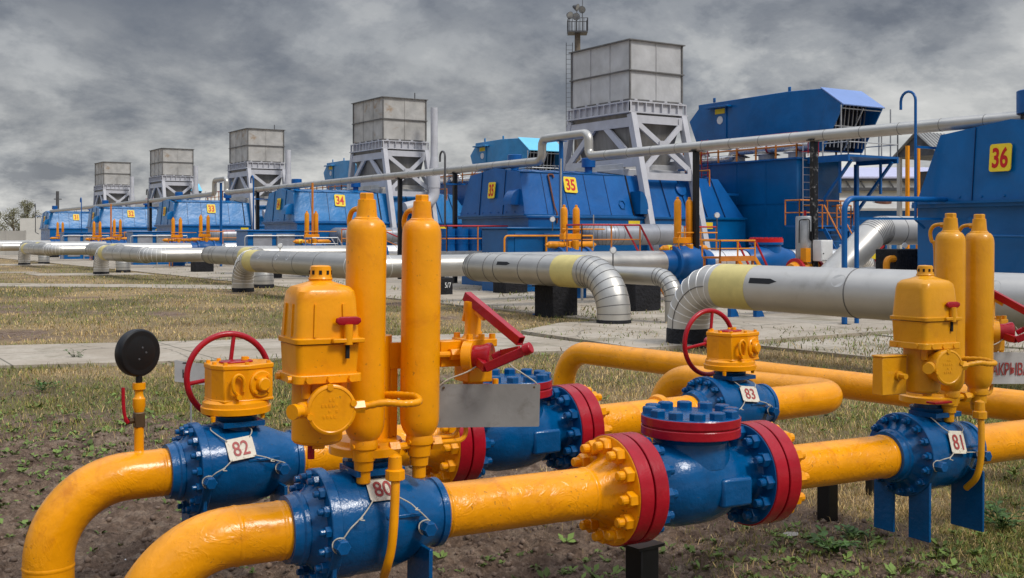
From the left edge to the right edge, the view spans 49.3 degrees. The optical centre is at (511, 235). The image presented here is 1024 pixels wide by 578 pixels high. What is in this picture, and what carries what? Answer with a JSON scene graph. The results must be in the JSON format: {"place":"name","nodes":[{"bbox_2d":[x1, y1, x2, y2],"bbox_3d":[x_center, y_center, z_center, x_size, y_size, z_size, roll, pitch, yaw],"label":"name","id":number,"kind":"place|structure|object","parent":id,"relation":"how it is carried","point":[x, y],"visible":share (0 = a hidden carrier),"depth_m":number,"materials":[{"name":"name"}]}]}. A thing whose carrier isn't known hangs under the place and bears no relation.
{"place":"outdoors","nodes":[
{"label":"outdoors","id":0,"kind":"place"},
{"bbox_2d":[18,243,87,264],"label":"insulated pipe","id":1,"kind":"object","parent":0,"point":[26,251],"visible":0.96,"depth_m":73.00,"materials":[{"name":"metal"}]},
{"bbox_2d":[24,273,153,275],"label":"path","id":2,"kind":"structure","parent":0,"point":[62,274],"depth_m":59.56,"materials":[{"name":"concrete"}]},
{"bbox_2d":[0,283,231,289],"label":"path","id":3,"kind":"structure","parent":0,"point":[39,285],"depth_m":46.39,"materials":[{"name":"concrete"}]},
{"bbox_2d":[93,245,203,273],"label":"insulated pipe","id":4,"kind":"object","parent":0,"point":[104,255],"visible":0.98,"depth_m":53.55,"materials":[{"name":"metal"}]},
{"bbox_2d":[0,333,579,368],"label":"path","id":5,"kind":"structure","parent":0,"point":[34,355],"depth_m":20.07,"materials":[{"name":"concrete"}]},
{"bbox_2d":[0,258,1023,577],"bbox_3d":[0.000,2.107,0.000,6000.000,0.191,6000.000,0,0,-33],"label":"ground","id":6,"kind":"structure","parent":0,"point":[134,514],"depth_m":9.90,"materials":[{"name":"plant"}]},
{"bbox_2d":[9,199,41,230],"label":"poplar tree","id":7,"kind":"object","parent":6,"relation":"on","point":[27,209],"visible":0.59,"depth_m":189.64,"materials":[{"name":"green plant"}]},
{"bbox_2d":[20,241,105,263],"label":"insulated pipe","id":8,"kind":"object","parent":6,"relation":"on","point":[43,259],"visible":0.31,"depth_m":91.40,"materials":[{"name":"metal"}]},
{"bbox_2d":[21,448,171,577],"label":"gas pipe","id":9,"kind":"object","parent":6,"relation":"on","point":[74,504],"visible":1,"depth_m":6.17,"materials":[{"name":"metal"}]},
{"bbox_2d":[114,329,159,452],"bbox_3d":[-2.160,0.901,6.444,0.087,0.726,0.276,0,0,36],"label":"pressure gauge","id":10,"kind":"object","parent":9,"relation":"on","point":[137,353],"visible":1,"depth_m":6.41,"materials":[{"name":"yellow paint"}]},
{"bbox_2d":[162,331,305,521],"bbox_3d":[-1.681,1.254,6.729,0.800,1.312,0.653,0,0,-32],"label":"ball valve","id":11,"kind":"object","parent":9,"relation":"attached to","point":[238,396],"visible":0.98,"depth_m":6.58,"materials":[{"name":"blue paint"}]},
{"bbox_2d":[202,426,284,488],"bbox_3d":[-1.609,1.259,6.560,0.518,0.392,0.128,-6,-27,-35],"label":"number plate","id":12,"kind":"object","parent":11,"relation":"attached to","point":[240,448],"visible":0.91,"depth_m":6.53,"materials":[{"name":"beige paint"}]},
{"bbox_2d":[304,424,472,482],"bbox_3d":[-0.882,1.379,7.239,1.097,0.610,0.610,0,0,-32],"label":"gas pipe","id":13,"kind":"object","parent":11,"relation":"attached to","point":[449,462],"visible":0.21,"depth_m":7.25,"materials":[{"name":"metal"}]},
{"bbox_2d":[464,368,592,479],"bbox_3d":[0.000,1.319,7.792,0.960,0.729,0.610,0,0,-32],"label":"check valve","id":14,"kind":"object","parent":13,"relation":"attached to","point":[559,435],"visible":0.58,"depth_m":7.66,"materials":[{"name":"blue paint"}]},
{"bbox_2d":[85,243,191,272],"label":"insulated pipe","id":15,"kind":"object","parent":6,"relation":"on","point":[92,248],"visible":0.5,"depth_m":70.00,"materials":[{"name":"metal"}]},
{"bbox_2d":[174,360,204,421],"bbox_3d":[-3.401,1.760,11.809,0.355,0.880,0.030,0,0,8],"label":"marker sign","id":16,"kind":"object","parent":6,"relation":"on","point":[197,372],"visible":0.51,"depth_m":11.80,"materials":[{"name":"metal"}]},
{"bbox_2d":[124,500,293,577],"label":"gas pipe","id":17,"kind":"object","parent":6,"relation":"on","point":[206,544],"visible":1,"depth_m":4.99,"materials":[{"name":"metal"}]},
{"bbox_2d":[274,193,533,577],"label":"ball valve","id":18,"kind":"object","parent":17,"relation":"attached to","point":[344,357],"visible":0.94,"depth_m":5.24,"materials":[{"name":"blue paint"}]},
{"bbox_2d":[332,468,429,553],"bbox_3d":[-0.654,1.258,5.309,0.517,0.130,0.445,1,44,-30],"label":"number plate","id":19,"kind":"object","parent":18,"relation":"attached to","point":[378,489],"visible":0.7,"depth_m":5.29,"materials":[{"name":"beige paint"}]},
{"bbox_2d":[437,349,539,427],"bbox_3d":[-0.115,0.754,5.565,0.523,0.399,0.057,2,0,-13],"label":"blank plate","id":20,"kind":"object","parent":18,"relation":"attached to","point":[489,405],"visible":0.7,"depth_m":5.56,"materials":[{"name":"grey metal"}]},
{"bbox_2d":[442,433,654,546],"bbox_3d":[0.117,1.402,5.933,1.141,0.610,0.610,1,0,-30],"label":"gas pipe","id":21,"kind":"object","parent":18,"relation":"attached to","point":[605,489],"visible":0.93,"depth_m":5.93,"materials":[{"name":"metal"}]},
{"bbox_2d":[201,245,345,287],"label":"insulated pipe","id":22,"kind":"object","parent":6,"relation":"on","point":[227,255],"visible":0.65,"depth_m":48.99,"materials":[{"name":"metal"}]},
{"bbox_2d":[231,250,468,291],"bbox_3d":[-5.684,1.407,36.866,5.939,1.787,13.196,0,0,-64],"label":"insulated pipe","id":23,"kind":"object","parent":6,"relation":"on","point":[248,264],"visible":0.57,"depth_m":36.59,"materials":[{"name":"metal"}]},
{"bbox_2d":[0,255,769,320],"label":"yard","id":24,"kind":"structure","parent":6,"relation":"on","point":[490,298],"depth_m":42.94,"materials":[{"name":"concrete"}]},
{"bbox_2d":[0,230,25,254],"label":"concrete wall","id":25,"kind":"structure","parent":24,"relation":"on","point":[6,235],"depth_m":118.00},
{"bbox_2d":[20,218,40,239],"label":"white building","id":26,"kind":"structure","parent":24,"relation":"on","point":[27,225],"depth_m":144.70,"materials":[{"name":"metal"}]},
{"bbox_2d":[39,206,89,239],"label":"compressor cabin","id":27,"kind":"object","parent":24,"relation":"on","point":[71,220],"visible":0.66,"depth_m":123.28,"materials":[{"name":"metal"}]},
{"bbox_2d":[59,232,108,258],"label":"service cabinet","id":28,"kind":"object","parent":24,"relation":"on","point":[73,236],"visible":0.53,"depth_m":99.40,"materials":[{"name":"metal"}]},
{"bbox_2d":[93,161,134,206],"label":"exhaust stack","id":29,"kind":"object","parent":24,"relation":"on","point":[114,182],"visible":0.51,"depth_m":126.75,"materials":[{"name":"metal"}]},
{"bbox_2d":[105,219,126,242],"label":"twin cylinder valve","id":30,"kind":"object","parent":24,"relation":"on","point":[116,238],"visible":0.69,"depth_m":94.16,"materials":[{"name":"yellow paint"}]},
{"bbox_2d":[86,200,157,240],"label":"compressor cabin","id":31,"kind":"object","parent":24,"relation":"on","point":[133,218],"visible":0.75,"depth_m":103.88,"materials":[{"name":"metal"}]},
{"bbox_2d":[126,231,187,264],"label":"service cabinet","id":32,"kind":"object","parent":24,"relation":"on","point":[146,236],"visible":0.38,"depth_m":79.83,"materials":[{"name":"metal"}]},
{"bbox_2d":[148,148,199,206],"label":"exhaust stack","id":33,"kind":"object","parent":24,"relation":"on","point":[173,171],"visible":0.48,"depth_m":107.19,"materials":[{"name":"metal"}]},
{"bbox_2d":[162,217,195,265],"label":"twin cylinder valve","id":34,"kind":"object","parent":24,"relation":"on","point":[173,232],"visible":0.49,"depth_m":76.46,"materials":[{"name":"yellow paint"}]},
{"bbox_2d":[190,215,223,247],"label":"twin cylinder valve","id":35,"kind":"object","parent":24,"relation":"on","point":[205,241],"visible":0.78,"depth_m":74.54,"materials":[{"name":"yellow paint"}]},
{"bbox_2d":[153,192,265,263],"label":"compressor cabin","id":36,"kind":"object","parent":24,"relation":"on","point":[235,214],"visible":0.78,"depth_m":84.57,"materials":[{"name":"metal"}]},
{"bbox_2d":[227,125,290,229],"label":"exhaust stack","id":37,"kind":"object","parent":24,"relation":"on","point":[257,154],"visible":0.56,"depth_m":87.58,"materials":[{"name":"metal"}]},
{"bbox_2d":[235,230,315,245],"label":"service cabinet","id":38,"kind":"object","parent":24,"relation":"on","point":[263,237],"visible":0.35,"depth_m":60.34,"materials":[{"name":"metal"}]},
{"bbox_2d":[293,211,336,245],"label":"twin cylinder valve","id":39,"kind":"object","parent":24,"relation":"on","point":[300,242],"visible":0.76,"depth_m":56.86,"materials":[{"name":"yellow paint"}]},
{"bbox_2d":[324,158,356,189],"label":"air intake","id":40,"kind":"object","parent":24,"relation":"on","point":[337,170],"visible":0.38,"depth_m":89.16,"materials":[{"name":"metal"}]},
{"bbox_2d":[261,179,461,244],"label":"compressor cabin","id":41,"kind":"object","parent":24,"relation":"on","point":[286,209],"visible":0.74,"depth_m":64.87,"materials":[{"name":"metal"}]},
{"bbox_2d":[329,227,397,241],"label":"insulated pipe","id":42,"kind":"object","parent":41,"relation":"attached to","point":[390,237],"visible":0.09,"depth_m":63.87,"materials":[{"name":"metal"}]},
{"bbox_2d":[347,93,439,244],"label":"exhaust stack","id":43,"kind":"object","parent":24,"relation":"on","point":[389,134],"visible":0.81,"depth_m":67.89,"materials":[{"name":"metal"}]},
{"bbox_2d":[395,178,404,278],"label":"pipe post","id":44,"kind":"object","parent":24,"relation":"on","point":[399,216],"visible":0.59,"depth_m":53.17,"materials":[{"name":"metal"}]},
{"bbox_2d":[424,171,482,204],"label":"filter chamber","id":45,"kind":"object","parent":24,"relation":"on","point":[462,189],"visible":0.06,"depth_m":71.54,"materials":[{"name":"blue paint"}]},
{"bbox_2d":[450,173,459,282],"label":"pipe post","id":46,"kind":"object","parent":24,"relation":"on","point":[455,203],"visible":0.51,"depth_m":48.82,"materials":[{"name":"metal"}]},
{"bbox_2d":[439,225,508,276],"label":"barrel platform","id":47,"kind":"structure","parent":24,"relation":"on","point":[446,252],"depth_m":43.32,"materials":[{"name":"metal"}]},
{"bbox_2d":[441,229,454,250],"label":"barrel","id":48,"kind":"object","parent":47,"relation":"on","point":[451,242],"visible":0.73,"depth_m":43.65,"materials":[{"name":"blue paint"}]},
{"bbox_2d":[455,229,468,250],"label":"barrel","id":49,"kind":"object","parent":47,"relation":"on","point":[461,244],"visible":0.94,"depth_m":43.97,"materials":[{"name":"blue paint"}]},
{"bbox_2d":[493,282,526,292],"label":"support block","id":50,"kind":"structure","parent":24,"relation":"on","point":[498,287],"depth_m":40.30,"materials":[{"name":"concrete"}]},
{"bbox_2d":[470,136,558,171],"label":"air intake","id":51,"kind":"object","parent":24,"relation":"on","point":[495,150],"visible":0.48,"depth_m":68.14,"materials":[{"name":"metal"}]},
{"bbox_2d":[480,227,592,291],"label":"platform","id":52,"kind":"object","parent":24,"relation":"on","point":[515,239],"visible":0.38,"depth_m":41.35,"materials":[{"name":"black paint"}]},
{"bbox_2d":[535,285,576,317],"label":"support block","id":53,"kind":"structure","parent":24,"relation":"on","point":[553,301],"depth_m":28.84,"materials":[{"name":"concrete"}]},
{"bbox_2d":[545,205,604,297],"bbox_3d":[2.055,0.635,37.151,2.280,3.330,1.170,0,0,-33],"label":"twin cylinder valve","id":54,"kind":"object","parent":24,"relation":"on","point":[560,246],"visible":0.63,"depth_m":36.86,"materials":[{"name":"yellow paint"}]},
{"bbox_2d":[566,0,587,162],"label":"floodlight mast","id":55,"kind":"object","parent":24,"relation":"on","point":[576,17],"visible":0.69,"depth_m":74.82,"materials":[{"name":"grey metal"}]},
{"bbox_2d":[152,264,1022,357],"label":"crack grass","id":56,"kind":"structure","parent":24,"relation":"on","point":[823,340],"depth_m":22.18,"materials":[{"name":"plant"}]},
{"bbox_2d":[457,154,747,285],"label":"compressor cabin","id":57,"kind":"object","parent":24,"relation":"on","point":[514,197],"visible":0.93,"depth_m":46.01,"materials":[{"name":"metal"}]},
{"bbox_2d":[566,224,663,300],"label":"valve platform","id":58,"kind":"structure","parent":24,"relation":"on","point":[628,232],"depth_m":36.24,"materials":[{"name":"metal"}]},
{"bbox_2d":[572,224,692,244],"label":"insulated pipe","id":59,"kind":"object","parent":24,"relation":"on","point":[659,234],"visible":0.5,"depth_m":43.92,"materials":[{"name":"metal"}]},
{"bbox_2d":[563,38,710,250],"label":"exhaust stack","id":60,"kind":"object","parent":24,"relation":"on","point":[627,93],"visible":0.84,"depth_m":48.46,"materials":[{"name":"grey metal"}]},
{"bbox_2d":[625,284,660,311],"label":"support block","id":61,"kind":"structure","parent":24,"relation":"on","point":[644,297],"depth_m":30.66,"materials":[{"name":"concrete"}]},
{"bbox_2d":[659,197,717,284],"bbox_3d":[5.649,0.525,36.032,2.280,3.550,1.170,0,0,-33],"label":"twin cylinder valve","id":62,"kind":"object","parent":24,"relation":"on","point":[686,261],"visible":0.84,"depth_m":35.62,"materials":[{"name":"blue paint"}]},
{"bbox_2d":[709,250,750,264],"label":"insulated pipe","id":63,"kind":"object","parent":62,"relation":"attached to","point":[727,252],"visible":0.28,"depth_m":36.66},
{"bbox_2d":[689,150,702,248],"bbox_3d":[5.932,-0.220,35.947,0.400,5.040,0.240,0,0,-33],"label":"pipe post","id":64,"kind":"object","parent":24,"relation":"on","point":[695,199],"visible":0.6,"depth_m":35.88,"materials":[{"name":"metal"}]},
{"bbox_2d":[49,111,1023,212],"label":"overhead pipe","id":65,"kind":"object","parent":64,"relation":"on","point":[933,125],"visible":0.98,"depth_m":37.71,"materials":[{"name":"metal"}]},
{"bbox_2d":[701,240,767,265],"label":"valve platform","id":66,"kind":"structure","parent":24,"relation":"on","point":[737,259],"depth_m":34.93,"materials":[{"name":"orange paint"}]},
{"bbox_2d":[678,132,853,249],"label":"filter chamber","id":67,"kind":"object","parent":24,"relation":"on","point":[772,190],"visible":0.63,"depth_m":48.99,"materials":[{"name":"blue paint"}]},
{"bbox_2d":[670,142,809,163],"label":"cooling pipe","id":68,"kind":"object","parent":67,"relation":"attached to","point":[722,159],"visible":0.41,"depth_m":50.99,"materials":[{"name":"metal"}]},
{"bbox_2d":[690,87,898,239],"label":"air intake","id":69,"kind":"object","parent":24,"relation":"on","point":[822,108],"visible":0.79,"depth_m":48.65,"materials":[{"name":"metal"}]},
{"bbox_2d":[705,105,731,139],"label":"door","id":70,"kind":"structure","parent":69,"relation":"in","point":[720,130],"depth_m":52.50,"materials":[{"name":"metal"}]},
{"bbox_2d":[786,211,832,266],"bbox_3d":[8.487,0.690,31.881,1.200,2.820,1.005,0,0,-33],"label":"control cabinet","id":71,"kind":"object","parent":24,"relation":"on","point":[804,239],"visible":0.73,"depth_m":31.72,"materials":[{"name":"metal"}]},
{"bbox_2d":[806,139,817,266],"bbox_3d":[8.620,-0.220,31.824,0.400,5.040,0.240,0,0,-33],"label":"pipe post","id":72,"kind":"object","parent":24,"relation":"on","point":[814,179],"visible":0.57,"depth_m":31.76,"materials":[{"name":"metal"}]},
{"bbox_2d":[804,204,852,248],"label":"access stair","id":73,"kind":"object","parent":24,"relation":"on","point":[837,230],"visible":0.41,"depth_m":47.37,"materials":[{"name":"metal"}]},
{"bbox_2d":[791,249,873,266],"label":"insulated pipe","id":74,"kind":"object","parent":24,"relation":"on","point":[870,263],"visible":0.05,"depth_m":40.31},
{"bbox_2d":[744,237,794,265],"bbox_3d":[8.657,0.752,37.993,2.100,1.396,1.160,0,0,-33],"label":"cross check valve","id":75,"kind":"object","parent":74,"relation":"attached to","point":[774,252],"visible":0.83,"depth_m":37.50,"materials":[{"name":"blue paint"}]},
{"bbox_2d":[839,198,915,248],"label":"store building","id":76,"kind":"structure","parent":24,"relation":"on","point":[872,208],"depth_m":66.10,"materials":[{"name":"metal"}]},
{"bbox_2d":[905,146,909,248],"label":"yellow post","id":77,"kind":"object","parent":24,"relation":"on","point":[907,177],"visible":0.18,"depth_m":43.97,"materials":[{"name":"metal"}]},
{"bbox_2d":[892,132,944,248],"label":"gable hut","id":78,"kind":"object","parent":24,"relation":"on","point":[930,139],"visible":0.34,"depth_m":60.16,"materials":[{"name":"metal"}]},
{"bbox_2d":[0,428,997,577],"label":"soil clods","id":79,"kind":"object","parent":6,"relation":"on","point":[570,557],"visible":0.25,"depth_m":7.31,"materials":[{"name":"soil"}]},
{"bbox_2d":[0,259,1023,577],"bbox_3d":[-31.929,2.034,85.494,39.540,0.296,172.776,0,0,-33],"label":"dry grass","id":80,"kind":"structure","parent":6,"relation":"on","point":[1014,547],"depth_m":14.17,"materials":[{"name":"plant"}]},
{"bbox_2d":[0,319,1023,577],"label":"leafy weeds","id":81,"kind":"object","parent":6,"relation":"on","point":[878,539],"visible":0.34,"depth_m":7.59,"materials":[{"name":"green plant"}]},
{"bbox_2d":[622,540,664,577],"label":"pipe support","id":82,"kind":"object","parent":6,"relation":"on","point":[642,560],"visible":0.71,"depth_m":6.28,"materials":[{"name":"black paint"}]},
{"bbox_2d":[620,400,788,543],"bbox_3d":[1.037,1.356,6.465,0.957,0.729,0.610,1,0,-30],"label":"check valve","id":83,"kind":"object","parent":82,"relation":"on","point":[706,461],"visible":0.82,"depth_m":6.27,"materials":[{"name":"blue paint"}]},
{"bbox_2d":[521,311,892,350],"bbox_3d":[12.117,2.140,29.893,27.050,0.220,5.650,0,0,-33],"label":"pad","id":84,"kind":"object","parent":6,"relation":"on","point":[770,320],"visible":0.36,"depth_m":24.14,"materials":[{"name":"concrete"}]},
{"bbox_2d":[462,251,668,323],"bbox_3d":[1.273,1.384,31.185,10.380,1.832,5.339,0,0,-77],"label":"insulated pipe","id":85,"kind":"object","parent":84,"relation":"on","point":[597,275],"visible":0.99,"depth_m":27.87,"materials":[{"name":"metal"}]},
{"bbox_2d":[614,266,679,322],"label":"insulated pipe","id":86,"kind":"object","parent":84,"relation":"on","point":[666,281],"visible":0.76,"depth_m":26.30,"materials":[{"name":"metal"}]},
{"bbox_2d":[666,264,1023,348],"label":"insulated pipe","id":87,"kind":"object","parent":84,"relation":"on","point":[862,293],"visible":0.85,"depth_m":18.59,"materials":[{"name":"grey metal"}]},
{"bbox_2d":[821,216,917,267],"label":"insulated pipe","id":88,"kind":"object","parent":84,"relation":"on","point":[874,235],"visible":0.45,"depth_m":30.80,"materials":[{"name":"metal"}]},
{"bbox_2d":[841,196,947,324],"bbox_3d":[9.209,0.618,26.654,4.061,3.165,0.320,0,0,-33],"label":"blue pipe portal","id":89,"kind":"object","parent":84,"relation":"on","point":[855,199],"visible":0.8,"depth_m":25.83,"materials":[{"name":"paint"}]},
{"bbox_2d":[876,243,917,269],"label":"equipment block","id":90,"kind":"structure","parent":84,"relation":"on","point":[904,259],"depth_m":29.17,"materials":[{"name":"black paint"}]},
{"bbox_2d":[911,89,1023,272],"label":"compressor cabin","id":91,"kind":"object","parent":84,"relation":"on","point":[971,172],"visible":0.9,"depth_m":26.82,"materials":[{"name":"metal"}]},
{"bbox_2d":[899,90,935,228],"bbox_3d":[10.405,-1.923,28.413,1.033,3.504,0.510,0,0,-33],"label":"vent pipe","id":92,"kind":"object","parent":91,"relation":"attached to","point":[915,148],"visible":0.95,"depth_m":27.95,"materials":[{"name":"metal"}]},
{"bbox_2d":[647,365,842,440],"bbox_3d":[1.911,1.929,10.269,1.048,1.379,2.439,0,0,-33],"label":"gas pipe","id":93,"kind":"object","parent":6,"relation":"on","point":[798,396],"visible":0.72,"depth_m":9.38,"materials":[{"name":"metal"}]},
{"bbox_2d":[681,308,779,422],"bbox_3d":[1.725,1.122,8.867,0.800,1.054,0.653,0,0,-32],"label":"ball valve","id":94,"kind":"object","parent":93,"relation":"attached to","point":[732,354],"visible":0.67,"depth_m":8.74,"materials":[{"name":"blue paint"}]},
{"bbox_2d":[568,383,697,437],"bbox_3d":[0.899,1.378,8.357,1.140,0.610,0.610,0,0,-32],"label":"gas pipe","id":95,"kind":"object","parent":94,"relation":"attached to","point":[618,417],"visible":0.27,"depth_m":8.14,"materials":[{"name":"metal"}]},
{"bbox_2d":[733,379,772,415],"bbox_3d":[1.832,1.269,8.711,0.508,0.441,0.126,8,-37,-28],"label":"number plate","id":96,"kind":"object","parent":94,"relation":"attached to","point":[749,393],"visible":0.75,"depth_m":8.70,"materials":[{"name":"beige paint"}]},
{"bbox_2d":[553,342,1023,463],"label":"gas pipe","id":97,"kind":"object","parent":6,"relation":"on","point":[1004,441],"visible":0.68,"depth_m":10.91,"materials":[{"name":"metal"}]},
{"bbox_2d":[870,213,1023,542],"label":"ball valve","id":98,"kind":"object","parent":97,"relation":"attached to","point":[950,329],"visible":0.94,"depth_m":7.29,"materials":[{"name":"blue paint"}]},
{"bbox_2d":[753,420,901,523],"bbox_3d":[1.946,1.430,6.990,1.122,0.610,0.610,1,0,-30],"label":"gas pipe","id":99,"kind":"object","parent":98,"relation":"attached to","point":[827,463],"visible":0.56,"depth_m":6.89,"materials":[{"name":"metal"}]},
{"bbox_2d":[931,418,977,471],"bbox_3d":[2.885,1.351,7.292,0.511,0.391,0.136,7,-25,-28],"label":"number plate","id":100,"kind":"object","parent":98,"relation":"attached to","point":[957,442],"visible":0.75,"depth_m":7.25,"materials":[{"name":"beige paint"}]},
{"bbox_2d":[992,327,1023,383],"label":"close sign","id":101,"kind":"object","parent":98,"relation":"attached to","point":[1008,368],"visible":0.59,"depth_m":7.58,"materials":[{"name":"metal"}]},
{"bbox_2d":[817,484,837,521],"bbox_3d":[2.349,2.104,8.300,0.165,0.592,0.132,0,0,-37],"label":"pipe support","id":102,"kind":"object","parent":6,"relation":"on","point":[827,502],"visible":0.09,"depth_m":8.26,"materials":[{"name":"black paint"}]},
{"bbox_2d":[807,525,860,552],"bbox_3d":[2.077,2.013,7.310,0.264,0.150,0.378,0,0,-13],"label":"weed plant","id":103,"kind":"object","parent":6,"relation":"on","point":[831,543],"visible":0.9,"depth_m":7.31,"materials":[{"name":"green plant"}]},
{"bbox_2d":[834,524,874,538],"bbox_3d":[2.389,2.071,7.765,0.273,0.104,0.220,0,0,12],"label":"weed plant","id":104,"kind":"object","parent":6,"relation":"on","point":[852,530],"visible":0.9,"depth_m":7.79,"materials":[{"name":"green plant"}]},
{"bbox_2d":[839,167,928,197],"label":"warehouse","id":105,"kind":"structure","parent":6,"relation":"on","point":[868,177],"depth_m":88.10,"materials":[{"name":"metal"}]},
{"bbox_2d":[760,336,1023,359],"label":"slab","id":106,"kind":"structure","parent":6,"relation":"on","point":[830,345],"depth_m":20.70,"materials":[{"name":"concrete"}]},
{"bbox_2d":[984,500,1023,531],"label":"weed plant","id":107,"kind":"object","parent":6,"relation":"on","point":[1001,513],"visible":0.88,"depth_m":7.96,"materials":[{"name":"green plant"}]},
{"bbox_2d":[0,0,1023,230],"label":"sky","id":108,"kind":"structure","parent":0,"point":[84,83],"materials":[{"name":"grey"}]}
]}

